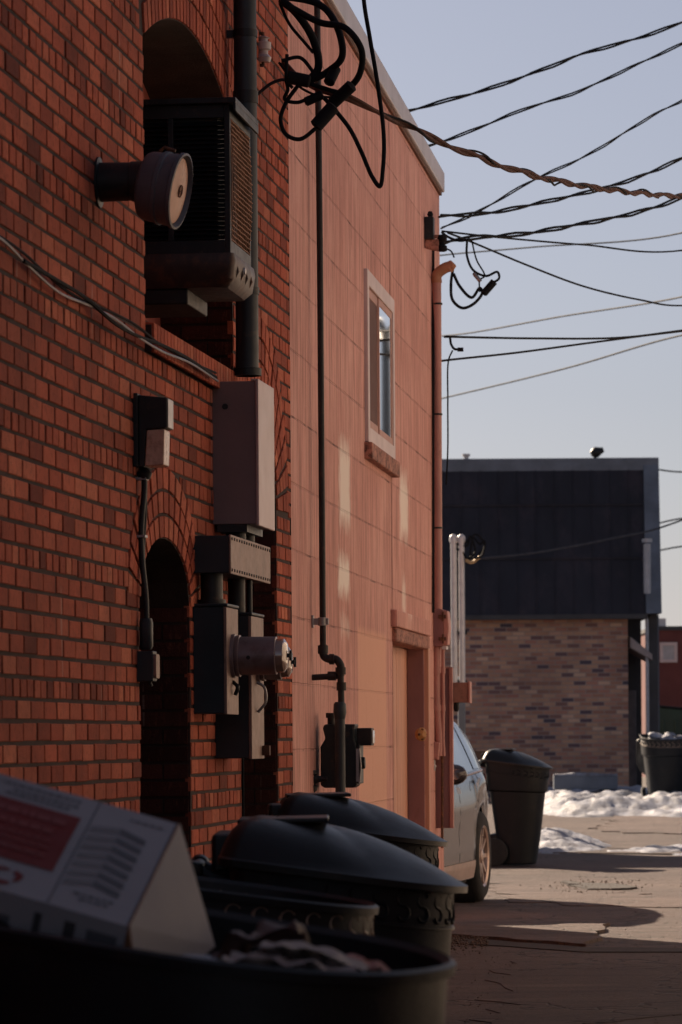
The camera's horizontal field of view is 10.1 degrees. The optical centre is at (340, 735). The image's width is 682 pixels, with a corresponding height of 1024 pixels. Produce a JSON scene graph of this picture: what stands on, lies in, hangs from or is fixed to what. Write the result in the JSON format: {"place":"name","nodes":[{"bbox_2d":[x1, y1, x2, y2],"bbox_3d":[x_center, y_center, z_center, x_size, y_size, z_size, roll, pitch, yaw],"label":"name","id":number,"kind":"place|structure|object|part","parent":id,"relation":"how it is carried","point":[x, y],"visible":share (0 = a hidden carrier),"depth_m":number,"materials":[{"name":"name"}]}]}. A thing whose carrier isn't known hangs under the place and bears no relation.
{"place":"outdoors","nodes":[
{"label":"outdoors","id":0,"kind":"place"},
{"bbox_2d":[211,920,309,958],"bbox_3d":[-0.129,0.332,6.100,0.159,0.078,0.156,0,0,0],"label":"torn packet","id":1,"kind":"object","parent":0,"point":[241,942],"visible":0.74,"depth_m":6.06},
{"bbox_2d":[279,3,313,53],"bbox_3d":[-0.189,-3.003,16.300,0.152,0.218,0.014,0,0,0],"label":"service cable","id":2,"kind":"object","parent":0,"point":[304,42],"visible":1,"depth_m":16.29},
{"bbox_2d":[278,0,322,82],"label":"service cable","id":3,"kind":"object","parent":2,"relation":"hanging from","point":[311,36],"visible":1,"depth_m":16.28,"materials":[{"name":"rubber"}]},
{"bbox_2d":[281,55,312,71],"bbox_3d":[-0.176,-2.837,16.300,0.157,0.102,0.016,0,0,0],"label":"service cable","id":4,"kind":"object","parent":3,"relation":"attached to","point":[306,63],"visible":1,"depth_m":16.29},
{"bbox_2d":[283,54,303,103],"bbox_3d":[-0.189,-2.787,16.300,0.120,0.212,0.016,0,0,0],"label":"service cable","id":5,"kind":"object","parent":4,"relation":"hanging from","point":[288,87],"visible":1,"depth_m":16.29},
{"bbox_2d":[258,78,292,95],"bbox_3d":[-0.280,-2.754,16.300,0.159,0.073,0.014,0,0,0],"label":"service cable","id":6,"kind":"object","parent":5,"relation":"attached to","point":[265,87],"visible":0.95,"depth_m":16.29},
{"bbox_2d":[279,85,316,140],"bbox_3d":[-0.179,-2.642,16.300,0.173,0.238,0.018,0,0,0],"label":"service cable","id":7,"kind":"object","parent":5,"relation":"hanging from","point":[281,125],"visible":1,"depth_m":16.29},
{"bbox_2d":[286,71,310,87],"bbox_3d":[-0.179,-2.778,16.250,0.105,0.073,0.056,0,0,0],"label":"splice sleeve","id":8,"kind":"object","parent":3,"relation":"attached to","point":[298,79],"visible":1,"depth_m":16.23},
{"bbox_2d":[288,0,345,82],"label":"service cable","id":9,"kind":"object","parent":3,"relation":"attached to","point":[331,16],"visible":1,"depth_m":16.25,"materials":[{"name":"rubber"}]},
{"bbox_2d":[288,4,365,85],"bbox_3d":[-0.060,-2.900,16.220,0.326,0.380,0.180,0,0,0],"label":"service cable","id":10,"kind":"object","parent":9,"relation":"attached to","point":[350,32],"visible":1,"depth_m":16.17,"materials":[{"name":"rubber"}]},
{"bbox_2d":[309,82,336,93],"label":"service cable","id":11,"kind":"object","parent":10,"relation":"attached to","point":[322,87],"visible":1,"depth_m":16.29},
{"bbox_2d":[328,81,355,106],"bbox_3d":[0.005,-2.710,16.225,0.123,0.109,0.053,0,0,29],"label":"splice sleeve","id":12,"kind":"object","parent":10,"relation":"attached to","point":[342,94],"visible":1,"depth_m":16.20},
{"bbox_2d":[304,91,323,105],"bbox_3d":[-0.115,-2.697,16.250,0.088,0.065,0.040,0,0,0],"label":"splice sleeve","id":13,"kind":"object","parent":12,"relation":"attached to","point":[315,97],"visible":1,"depth_m":16.23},
{"bbox_2d":[311,102,337,130],"bbox_3d":[-0.069,-2.613,16.200,0.118,0.121,0.059,0,0,0],"label":"splice sleeve","id":14,"kind":"object","parent":12,"relation":"attached to","point":[324,116],"visible":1,"depth_m":16.18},
{"bbox_2d":[324,68,340,85],"bbox_3d":[-0.037,-2.798,16.275,0.047,0.093,0.088,0,0,32],"label":"splice sleeve","id":15,"kind":"object","parent":9,"relation":"attached to","point":[330,79],"visible":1,"depth_m":16.25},
{"bbox_2d":[347,0,681,629],"label":"sky","id":16,"kind":"structure","parent":0,"point":[628,404],"materials":[{"name":"blue"}]},
{"bbox_2d":[445,802,681,1023],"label":"alley pavement","id":17,"kind":"structure","parent":0,"point":[661,873],"depth_m":27.83,"materials":[{"name":"concrete"}]},
{"bbox_2d":[0,908,455,1023],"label":"trash can","id":18,"kind":"object","parent":17,"relation":"on","point":[49,979],"visible":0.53,"depth_m":5.88,"materials":[{"name":"plastic"}]},
{"bbox_2d":[0,774,214,955],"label":"cardboard box","id":19,"kind":"object","parent":18,"relation":"in","point":[77,867],"visible":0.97,"depth_m":6.18,"materials":[{"name":"white"}]},
{"bbox_2d":[183,954,229,960],"bbox_3d":[-0.170,0.364,6.000,0.160,0.039,0.140,0,0,0],"label":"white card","id":20,"kind":"object","parent":18,"relation":"in","point":[203,956],"visible":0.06,"depth_m":6.05,"materials":[{"name":"paper"}]},
{"bbox_2d":[223,951,356,970],"bbox_3d":[-0.075,0.356,5.912,0.211,0.048,0.156,0,0,0],"label":"folded newspaper","id":21,"kind":"object","parent":18,"relation":"in","point":[287,960],"visible":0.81,"depth_m":5.87,"materials":[{"name":"paper"}]},
{"bbox_2d":[255,941,368,971],"bbox_3d":[-0.043,0.348,5.950,0.177,0.058,0.135,0,0,0],"label":"crumpled magazine","id":22,"kind":"object","parent":21,"relation":"on","point":[332,955],"visible":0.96,"depth_m":5.95,"materials":[{"name":"paper"}]},
{"bbox_2d":[332,953,389,970],"bbox_3d":[0.032,0.366,6.047,0.095,0.044,0.127,0,0,0],"label":"paper scrap","id":23,"kind":"object","parent":18,"relation":"in","point":[375,965],"visible":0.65,"depth_m":6.04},
{"bbox_2d":[195,876,378,935],"bbox_3d":[-0.396,0.804,8.700,0.972,0.995,0.671,0,0,0],"label":"trash can","id":24,"kind":"object","parent":17,"relation":"on","point":[333,911],"visible":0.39,"depth_m":8.46,"materials":[{"name":"black plastic"}]},
{"bbox_2d":[191,815,467,956],"bbox_3d":[-0.033,0.752,9.850,0.723,1.094,0.671,0,0,0],"label":"trash can","id":25,"kind":"object","parent":17,"relation":"on","point":[411,896],"visible":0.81,"depth_m":9.58,"materials":[{"name":"black plastic"}]},
{"bbox_2d":[267,792,447,867],"bbox_3d":[0.029,0.752,13.910,0.723,1.094,0.671,0,0,-2],"label":"trash can","id":26,"kind":"object","parent":17,"relation":"on","point":[391,827],"visible":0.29,"depth_m":13.67,"materials":[{"name":"plastic"}]},
{"bbox_2d":[444,721,490,902],"bbox_3d":[0.117,0.560,28.866,1.954,1.589,4.030,0,0,11],"label":"parked car","id":27,"kind":"object","parent":17,"relation":"on","point":[467,855],"visible":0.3,"depth_m":29.44,"materials":[{"name":"silver metal"}]},
{"bbox_3d":[0.843,0.072,29.245,0.188,0.453,0.840,0,0,11],"label":"window","id":28,"kind":"part","parent":27,"relation":"part of","materials":[{"name":"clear glass"}]},
{"bbox_3d":[0.984,0.074,29.931,0.174,0.367,0.440,0,0,11],"label":"window","id":29,"kind":"part","parent":27,"relation":"part of","materials":[{"name":"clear glass"}]},
{"bbox_2d":[449,533,485,734],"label":"meter post","id":30,"kind":"object","parent":17,"relation":"on","point":[461,632],"visible":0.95,"depth_m":45.87,"materials":[{"name":"white metal"}]},
{"bbox_2d":[474,750,487,760],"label":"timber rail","id":31,"kind":"object","parent":17,"relation":"on","point":[478,753],"visible":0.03,"depth_m":48.00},
{"bbox_2d":[478,749,552,866],"bbox_3d":[1.718,0.707,38.057,0.766,1.159,0.711,0,0,8],"label":"wheeled bin","id":32,"kind":"object","parent":17,"relation":"on","point":[517,783],"visible":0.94,"depth_m":37.80,"materials":[{"name":"plastic"}]},
{"bbox_2d":[451,903,609,946],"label":"concrete slab","id":33,"kind":"structure","parent":17,"relation":"on","point":[497,924],"depth_m":25.47,"materials":[{"name":"concrete"}]},
{"bbox_2d":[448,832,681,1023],"bbox_3d":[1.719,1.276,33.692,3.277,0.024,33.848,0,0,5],"label":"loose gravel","id":34,"kind":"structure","parent":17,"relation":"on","point":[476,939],"depth_m":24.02,"materials":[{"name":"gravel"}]},
{"bbox_2d":[451,937,681,952],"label":"dirt strip","id":35,"kind":"object","parent":17,"relation":"on","point":[541,946],"visible":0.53,"depth_m":23.18,"materials":[{"name":"soil"}]},
{"bbox_2d":[538,827,611,853],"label":"snow patch","id":36,"kind":"object","parent":17,"relation":"on","point":[555,839],"visible":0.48,"depth_m":43.54,"materials":[{"name":"snow"}]},
{"bbox_2d":[469,960,681,1023],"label":"asphalt patch","id":37,"kind":"object","parent":17,"relation":"on","point":[625,987],"visible":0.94,"depth_m":19.16,"materials":[{"name":"asphalt"}]},
{"bbox_2d":[488,883,681,907],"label":"concrete slab","id":38,"kind":"structure","parent":17,"relation":"on","point":[523,893],"depth_m":30.47,"materials":[{"name":"concrete"}]},
{"bbox_2d":[561,880,636,889],"bbox_3d":[2.159,1.286,32.794,0.500,0.037,1.844,0,0,-8],"label":"dirt strip","id":39,"kind":"object","parent":17,"relation":"on","point":[606,886],"visible":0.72,"depth_m":32.32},
{"bbox_2d":[543,785,681,816],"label":"snow bank","id":40,"kind":"structure","parent":17,"relation":"on","point":[624,801],"depth_m":61.76,"materials":[{"name":"snow"}]},
{"bbox_2d":[553,772,617,789],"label":"parking block","id":41,"kind":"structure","parent":40,"relation":"on","point":[585,781],"depth_m":68.89,"materials":[{"name":"concrete"}]},
{"bbox_2d":[636,734,681,795],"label":"wheeled bin","id":42,"kind":"object","parent":40,"relation":"on","point":[659,763],"visible":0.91,"depth_m":65.74,"materials":[{"name":"plastic"}]},
{"bbox_2d":[648,732,681,738],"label":"snowy rubbish","id":43,"kind":"object","parent":42,"relation":"in","point":[666,735],"visible":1,"depth_m":65.96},
{"bbox_2d":[552,844,681,853],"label":"concrete slab","id":44,"kind":"structure","parent":17,"relation":"on","point":[619,847],"depth_m":42.55,"materials":[{"name":"concrete"}]},
{"bbox_2d":[588,816,681,834],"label":"concrete slab","id":45,"kind":"structure","parent":17,"relation":"on","point":[645,824],"depth_m":53.90,"materials":[{"name":"concrete"}]},
{"bbox_2d":[607,844,681,854],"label":"snow patch","id":46,"kind":"object","parent":17,"relation":"on","point":[659,848],"visible":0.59,"depth_m":42.19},
{"bbox_3d":[5.578,-3.189,33.000,2.200,9.100,0.320,0,0,0],"label":"utility pole","id":47,"kind":"object","parent":17,"relation":"on","visible":0},
{"bbox_2d":[408,21,681,111],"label":"overhead wire","id":48,"kind":"object","parent":47,"relation":"attached to","point":[541,69],"visible":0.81,"depth_m":29.44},
{"bbox_2d":[428,42,681,146],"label":"overhead wire","id":49,"kind":"object","parent":47,"relation":"attached to","point":[556,98],"visible":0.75,"depth_m":29.45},
{"bbox_2d":[438,157,681,217],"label":"overhead wire","id":50,"kind":"object","parent":47,"relation":"attached to","point":[519,207],"visible":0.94,"depth_m":26.96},
{"bbox_2d":[440,99,681,228],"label":"overhead wire","id":51,"kind":"object","parent":47,"relation":"attached to","point":[572,162],"visible":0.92,"depth_m":28.33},
{"bbox_2d":[442,332,679,361],"bbox_3d":[3.062,-3.137,29.551,0.150,1.184,8.540,0,0,35],"label":"overhead wire","id":52,"kind":"object","parent":47,"relation":"attached to","point":[517,352],"visible":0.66,"depth_m":27.20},
{"bbox_2d":[440,232,681,255],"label":"overhead wire","id":53,"kind":"object","parent":47,"relation":"attached to","point":[566,244],"visible":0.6,"depth_m":43.00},
{"bbox_2d":[441,230,681,252],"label":"overhead wire","id":54,"kind":"object","parent":47,"relation":"attached to","point":[570,243],"visible":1,"depth_m":27.25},
{"bbox_2d":[441,231,469,241],"bbox_3d":[0.761,-3.318,25.526,0.197,0.074,0.018,0,0,0],"label":"drop loop","id":55,"kind":"object","parent":54,"relation":"hanging from","point":[457,240],"visible":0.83,"depth_m":25.52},
{"bbox_2d":[465,241,499,281],"bbox_3d":[0.944,-3.117,25.526,0.232,0.346,0.018,0,0,0],"label":"drop loop","id":56,"kind":"object","parent":55,"relation":"hanging from","point":[476,272],"visible":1,"depth_m":25.52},
{"bbox_2d":[472,272,481,281],"bbox_3d":[0.906,-3.046,25.525,0.065,0.073,0.028,0,0,0],"label":"wire connector","id":57,"kind":"object","parent":56,"relation":"attached to","point":[477,277],"visible":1,"depth_m":25.51,"materials":[{"name":"metal"}]},
{"bbox_2d":[471,241,484,291],"bbox_3d":[0.912,-3.120,25.526,0.094,0.342,0.012,0,0,0],"label":"drop loop","id":58,"kind":"object","parent":56,"relation":"hanging from","point":[477,263],"visible":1,"depth_m":25.52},
{"bbox_2d":[482,279,496,295],"bbox_3d":[0.985,-2.979,25.525,0.106,0.111,0.050,0,0,0],"label":"wire connector","id":59,"kind":"object","parent":56,"relation":"attached to","point":[489,287],"visible":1,"depth_m":25.50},
{"bbox_2d":[441,296,681,336],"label":"overhead wire","id":60,"kind":"object","parent":47,"relation":"attached to","point":[565,316],"visible":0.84,"depth_m":54.48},
{"bbox_2d":[442,334,681,398],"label":"overhead wire","id":61,"kind":"object","parent":47,"relation":"attached to","point":[566,367],"visible":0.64,"depth_m":54.35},
{"bbox_2d":[444,329,681,339],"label":"overhead wire","id":62,"kind":"object","parent":47,"relation":"attached to","point":[546,338],"visible":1,"depth_m":27.02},
{"bbox_2d":[445,198,681,244],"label":"overhead wire","id":63,"kind":"object","parent":47,"relation":"attached to","point":[544,230],"visible":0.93,"depth_m":27.07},
{"bbox_2d":[447,232,681,305],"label":"overhead wire","id":64,"kind":"object","parent":47,"relation":"attached to","point":[508,257],"visible":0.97,"depth_m":26.99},
{"bbox_2d":[642,777,646,786],"bbox_3d":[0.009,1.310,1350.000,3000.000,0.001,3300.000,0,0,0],"label":"ground","id":65,"kind":"structure","parent":0,"point":[643,781],"depth_m":102.81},
{"bbox_2d":[0,0,292,862],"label":"brick building","id":66,"kind":"structure","parent":65,"relation":"on","point":[84,712],"depth_m":13.11,"materials":[{"name":"red brick"}]},
{"bbox_2d":[0,235,216,373],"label":"wall cable","id":67,"kind":"object","parent":66,"relation":"attached to","point":[76,296],"depth_m":12.55,"materials":[{"name":"rubber"}]},
{"bbox_2d":[0,237,218,381],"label":"wall cable","id":68,"kind":"object","parent":66,"relation":"attached to","point":[87,304],"depth_m":12.61,"materials":[{"name":"rubber"}]},
{"bbox_2d":[22,259,216,378],"bbox_3d":[-0.715,-1.407,13.282,0.043,0.066,3.457,0,0,8],"label":"wall cable","id":69,"kind":"object","parent":66,"relation":"attached to","point":[79,293],"depth_m":12.77,"materials":[{"name":"rubber"}]},
{"bbox_2d":[93,146,192,228],"bbox_3d":[-0.669,-1.837,12.876,0.325,0.281,0.257,0,0,7],"label":"round wall lamp","id":70,"kind":"object","parent":66,"relation":"attached to","point":[155,188],"visible":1,"depth_m":12.83,"materials":[{"name":"black metal"}]},
{"bbox_2d":[135,477,159,686],"bbox_3d":[-0.686,-0.545,13.592,0.072,0.744,0.080,0,0,7],"label":"wall conduit","id":71,"kind":"object","parent":66,"relation":"attached to","point":[148,666],"depth_m":13.57,"materials":[{"name":"black metal"}]},
{"bbox_2d":[132,393,172,478],"bbox_3d":[-0.664,-1.057,13.577,0.127,0.300,0.136,0,0,7],"label":"wall pack light","id":72,"kind":"object","parent":66,"relation":"attached to","point":[152,419],"visible":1,"depth_m":13.52,"materials":[{"name":"black metal"}]},
{"bbox_2d":[143,97,257,317],"bbox_3d":[-0.611,-2.027,14.830,0.509,0.773,0.582,0,0,7],"label":"window cooler","id":73,"kind":"object","parent":66,"relation":"attached to","point":[197,260],"depth_m":14.57,"materials":[{"name":"black metal"}]},
{"bbox_2d":[193,534,270,583],"bbox_3d":[-0.429,-0.699,15.293,0.154,0.150,1.050,0,0,7],"label":"wiring trough","id":74,"kind":"object","parent":66,"relation":"attached to","point":[229,556],"visible":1,"depth_m":14.83,"materials":[{"name":"grey metal"}]},
{"bbox_2d":[192,573,291,714],"bbox_3d":[-0.372,-0.354,14.884,0.366,0.544,0.294,0,0,7],"label":"electric meter","id":75,"kind":"object","parent":66,"relation":"attached to","point":[225,655],"visible":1,"depth_m":14.77,"materials":[{"name":"grey metal"}]},
{"bbox_2d":[241,758,244,816],"bbox_3d":[-0.404,0.685,15.930,0.012,1.235,0.010,0,0,7],"label":"ground rod wire","id":76,"kind":"object","parent":66,"relation":"attached to","point":[242,780],"depth_m":15.93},
{"bbox_2d":[212,379,274,541],"bbox_3d":[-0.392,-1.058,15.459,0.190,0.716,0.433,0,0,7],"label":"grey cabinet","id":77,"kind":"object","parent":66,"relation":"attached to","point":[243,489],"visible":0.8,"depth_m":15.25,"materials":[{"name":"metal"}]},
{"bbox_2d":[226,0,261,376],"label":"riser pipe","id":78,"kind":"object","parent":66,"relation":"attached to","point":[243,33],"visible":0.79,"depth_m":15.62,"materials":[{"name":"grey metal"}]},
{"bbox_2d":[215,579,295,758],"bbox_3d":[-0.332,-0.267,15.423,0.308,0.720,0.338,0,0,7],"label":"electric meter","id":79,"kind":"object","parent":66,"relation":"attached to","point":[240,734],"visible":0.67,"depth_m":15.28,"materials":[{"name":"grey metal"}]},
{"bbox_2d":[258,32,270,66],"bbox_3d":[-0.337,-2.967,16.600,0.071,0.152,0.071,0,0,0],"label":"porcelain insulator","id":80,"kind":"object","parent":66,"relation":"attached to","point":[264,47],"visible":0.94,"depth_m":16.58,"materials":[{"name":"ceramic"}]},
{"bbox_2d":[278,61,681,198],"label":"twisted service drop","id":81,"kind":"object","parent":66,"relation":"attached to","point":[437,140],"visible":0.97,"depth_m":17.82,"materials":[{"name":"rubber"}]},
{"bbox_2d":[288,0,444,870],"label":"painted block building","id":82,"kind":"structure","parent":65,"relation":"on","point":[377,283],"depth_m":21.12,"materials":[{"name":"pink paint"}]},
{"bbox_2d":[311,0,345,797],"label":"gas pipe","id":83,"kind":"object","parent":82,"relation":"attached to","point":[338,674],"visible":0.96,"depth_m":18.54,"materials":[{"name":"brown metal"}]},
{"bbox_2d":[313,770,326,792],"bbox_3d":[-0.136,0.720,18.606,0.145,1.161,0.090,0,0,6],"label":"gas valve","id":84,"kind":"object","parent":83,"relation":"attached to","point":[317,778],"visible":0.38,"depth_m":18.59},
{"bbox_2d":[321,713,374,787],"bbox_3d":[0.034,0.071,18.741,0.253,0.365,0.174,0,0,6],"label":"gas meter","id":85,"kind":"object","parent":82,"relation":"attached to","point":[357,739],"visible":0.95,"depth_m":18.67,"materials":[{"name":"black metal"}]},
{"bbox_2d":[364,268,394,458],"bbox_3d":[0.186,-2.095,21.903,0.097,0.952,1.561,0,0,6],"label":"window","id":86,"kind":"structure","parent":82,"relation":"in","point":[379,319],"depth_m":21.80,"materials":[{"name":"white plastic"}]},
{"bbox_2d":[393,645,407,818],"bbox_3d":[0.323,0.371,23.701,0.133,1.953,2.174,0,0,6],"label":"door","id":87,"kind":"structure","parent":82,"relation":"in","point":[399,653],"depth_m":24.30,"materials":[{"name":"pink paint"}]},
{"bbox_2d":[415,728,426,740],"bbox_3d":[0.504,-0.008,24.059,0.050,0.085,0.088,0,0,43],"label":"yellow gas fitting","id":88,"kind":"object","parent":82,"relation":"attached to","point":[420,734],"visible":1,"depth_m":24.04,"materials":[{"name":"paint"}]},
{"bbox_2d":[432,250,434,612],"bbox_3d":[0.611,-2.046,25.443,0.018,2.469,0.220,0,0,6],"label":"corner cable","id":89,"kind":"object","parent":82,"relation":"attached to","point":[433,457],"visible":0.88,"depth_m":25.42,"materials":[{"name":"rubber"}]},
{"bbox_2d":[424,211,446,251],"bbox_3d":[0.618,-3.285,25.020,0.146,0.264,0.100,0,0,6],"label":"service bracket","id":90,"kind":"object","parent":82,"relation":"attached to","point":[433,243],"visible":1,"depth_m":24.99,"materials":[{"name":"black metal"}]},
{"bbox_2d":[434,741,439,770],"bbox_3d":[0.612,0.131,25.507,0.094,0.202,0.100,0,0,6],"label":"pipe union box","id":91,"kind":"object","parent":82,"relation":"attached to","point":[436,749],"visible":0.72,"depth_m":25.45,"materials":[{"name":"pink paint"}]},
{"bbox_2d":[434,646,441,755],"bbox_3d":[0.638,-0.229,25.523,0.076,0.729,0.070,0,0,6],"label":"painted pipe","id":92,"kind":"object","parent":82,"relation":"attached to","point":[437,707],"visible":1,"depth_m":25.50,"materials":[{"name":"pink metal"}]},
{"bbox_2d":[433,609,450,649],"bbox_3d":[0.674,-0.706,25.564,0.104,0.266,0.211,0,0,6],"label":"breaker box","id":93,"kind":"object","parent":82,"relation":"attached to","point":[441,628],"visible":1,"depth_m":25.47,"materials":[{"name":"paint"}]},
{"bbox_2d":[441,756,443,847],"bbox_3d":[0.673,0.321,25.540,0.024,0.851,0.018,0,0,6],"label":"corner rod","id":94,"kind":"object","parent":82,"relation":"attached to","point":[442,797],"visible":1,"depth_m":25.53,"materials":[{"name":"metal"}]},
{"bbox_2d":[431,260,455,608],"bbox_3d":[0.688,-1.990,25.517,0.172,2.336,0.076,0,0,6],"label":"corner conduit","id":95,"kind":"object","parent":82,"relation":"attached to","point":[440,271],"visible":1,"depth_m":25.49,"materials":[{"name":"metal"}]},
{"bbox_2d":[445,335,462,484],"bbox_3d":[0.754,-2.165,25.526,0.126,0.994,0.028,0,0,0],"label":"hanging wire","id":96,"kind":"object","parent":95,"relation":"hanging from","point":[458,349],"visible":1,"depth_m":25.52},
{"bbox_2d":[449,271,482,309],"bbox_3d":[0.835,-2.964,25.526,0.227,0.262,0.022,0,0,0],"label":"drop loop","id":97,"kind":"object","parent":95,"relation":"hanging from","point":[452,275],"visible":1,"depth_m":25.52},
{"bbox_2d":[441,646,445,755],"bbox_3d":[0.678,-0.229,25.519,0.034,0.729,0.032,0,0,6],"label":"painted pipe","id":98,"kind":"object","parent":82,"relation":"attached to","point":[443,695],"visible":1,"depth_m":25.51,"materials":[{"name":"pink metal"}]},
{"bbox_2d":[436,667,453,827],"bbox_3d":[0.690,0.079,25.599,0.118,1.073,0.060,0,0,6],"label":"electrical panel","id":99,"kind":"object","parent":82,"relation":"attached to","point":[449,783],"visible":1,"depth_m":25.58,"materials":[{"name":"paint"}]},
{"bbox_2d":[453,681,471,711],"bbox_3d":[0.811,-0.262,25.681,0.117,0.200,0.170,0,0,6],"label":"side box","id":100,"kind":"object","parent":99,"relation":"attached to","point":[462,692],"visible":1,"depth_m":25.61,"materials":[{"name":"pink metal"}]},
{"bbox_2d":[442,457,661,801],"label":"brick building","id":101,"kind":"structure","parent":65,"relation":"on","point":[556,652],"depth_m":74.00,"materials":[{"name":"grey"}]},
{"bbox_2d":[462,454,469,458],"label":"roof vent","id":102,"kind":"object","parent":101,"relation":"on","point":[465,456],"visible":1,"depth_m":75.15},
{"bbox_2d":[480,519,681,558],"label":"roof cable","id":103,"kind":"object","parent":101,"relation":"attached to","point":[528,553],"visible":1,"depth_m":64.02,"materials":[{"name":"rubber"}]},
{"bbox_2d":[590,447,603,457],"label":"ridge vent lamp","id":104,"kind":"object","parent":101,"relation":"on","point":[595,452],"visible":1,"depth_m":75.13,"materials":[{"name":"black metal"}]},
{"bbox_2d":[628,690,636,786],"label":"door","id":105,"kind":"structure","parent":101,"relation":"in","point":[631,693],"depth_m":75.50,"materials":[{"name":"metal"}]},
{"bbox_2d":[641,626,681,776],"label":"red brick building","id":106,"kind":"structure","parent":65,"relation":"on","point":[670,665],"depth_m":112.00,"materials":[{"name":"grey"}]},
{"bbox_2d":[659,618,665,625],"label":"roof box","id":107,"kind":"object","parent":106,"relation":"on","point":[662,621],"visible":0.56,"depth_m":112.30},
{"bbox_2d":[660,642,676,662],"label":"window","id":108,"kind":"structure","parent":106,"relation":"in","point":[668,650],"depth_m":111.94,"materials":[{"name":"white glass"}]},
{"bbox_2d":[660,705,681,733],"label":"green dumpster","id":109,"kind":"object","parent":65,"relation":"on","point":[670,718],"visible":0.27,"depth_m":92.00,"materials":[{"name":"metal"}]},
{"bbox_2d":[659,469,681,472],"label":"wire","id":110,"kind":"object","parent":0,"point":[670,471],"visible":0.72,"depth_m":91.16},
{"bbox_2d":[660,518,681,523],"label":"wire","id":111,"kind":"object","parent":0,"point":[670,520],"visible":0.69,"depth_m":91.25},
{"bbox_2d":[661,546,681,550],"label":"wire","id":112,"kind":"object","parent":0,"point":[671,548],"visible":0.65,"depth_m":91.26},
{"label":"service cable","id":113,"kind":"object","parent":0,"visible":0},
{"bbox_2d":[323,0,385,187],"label":"service cable","id":114,"kind":"object","parent":113,"relation":"hanging from","point":[350,129],"visible":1,"depth_m":16.29,"materials":[{"name":"rubber"}]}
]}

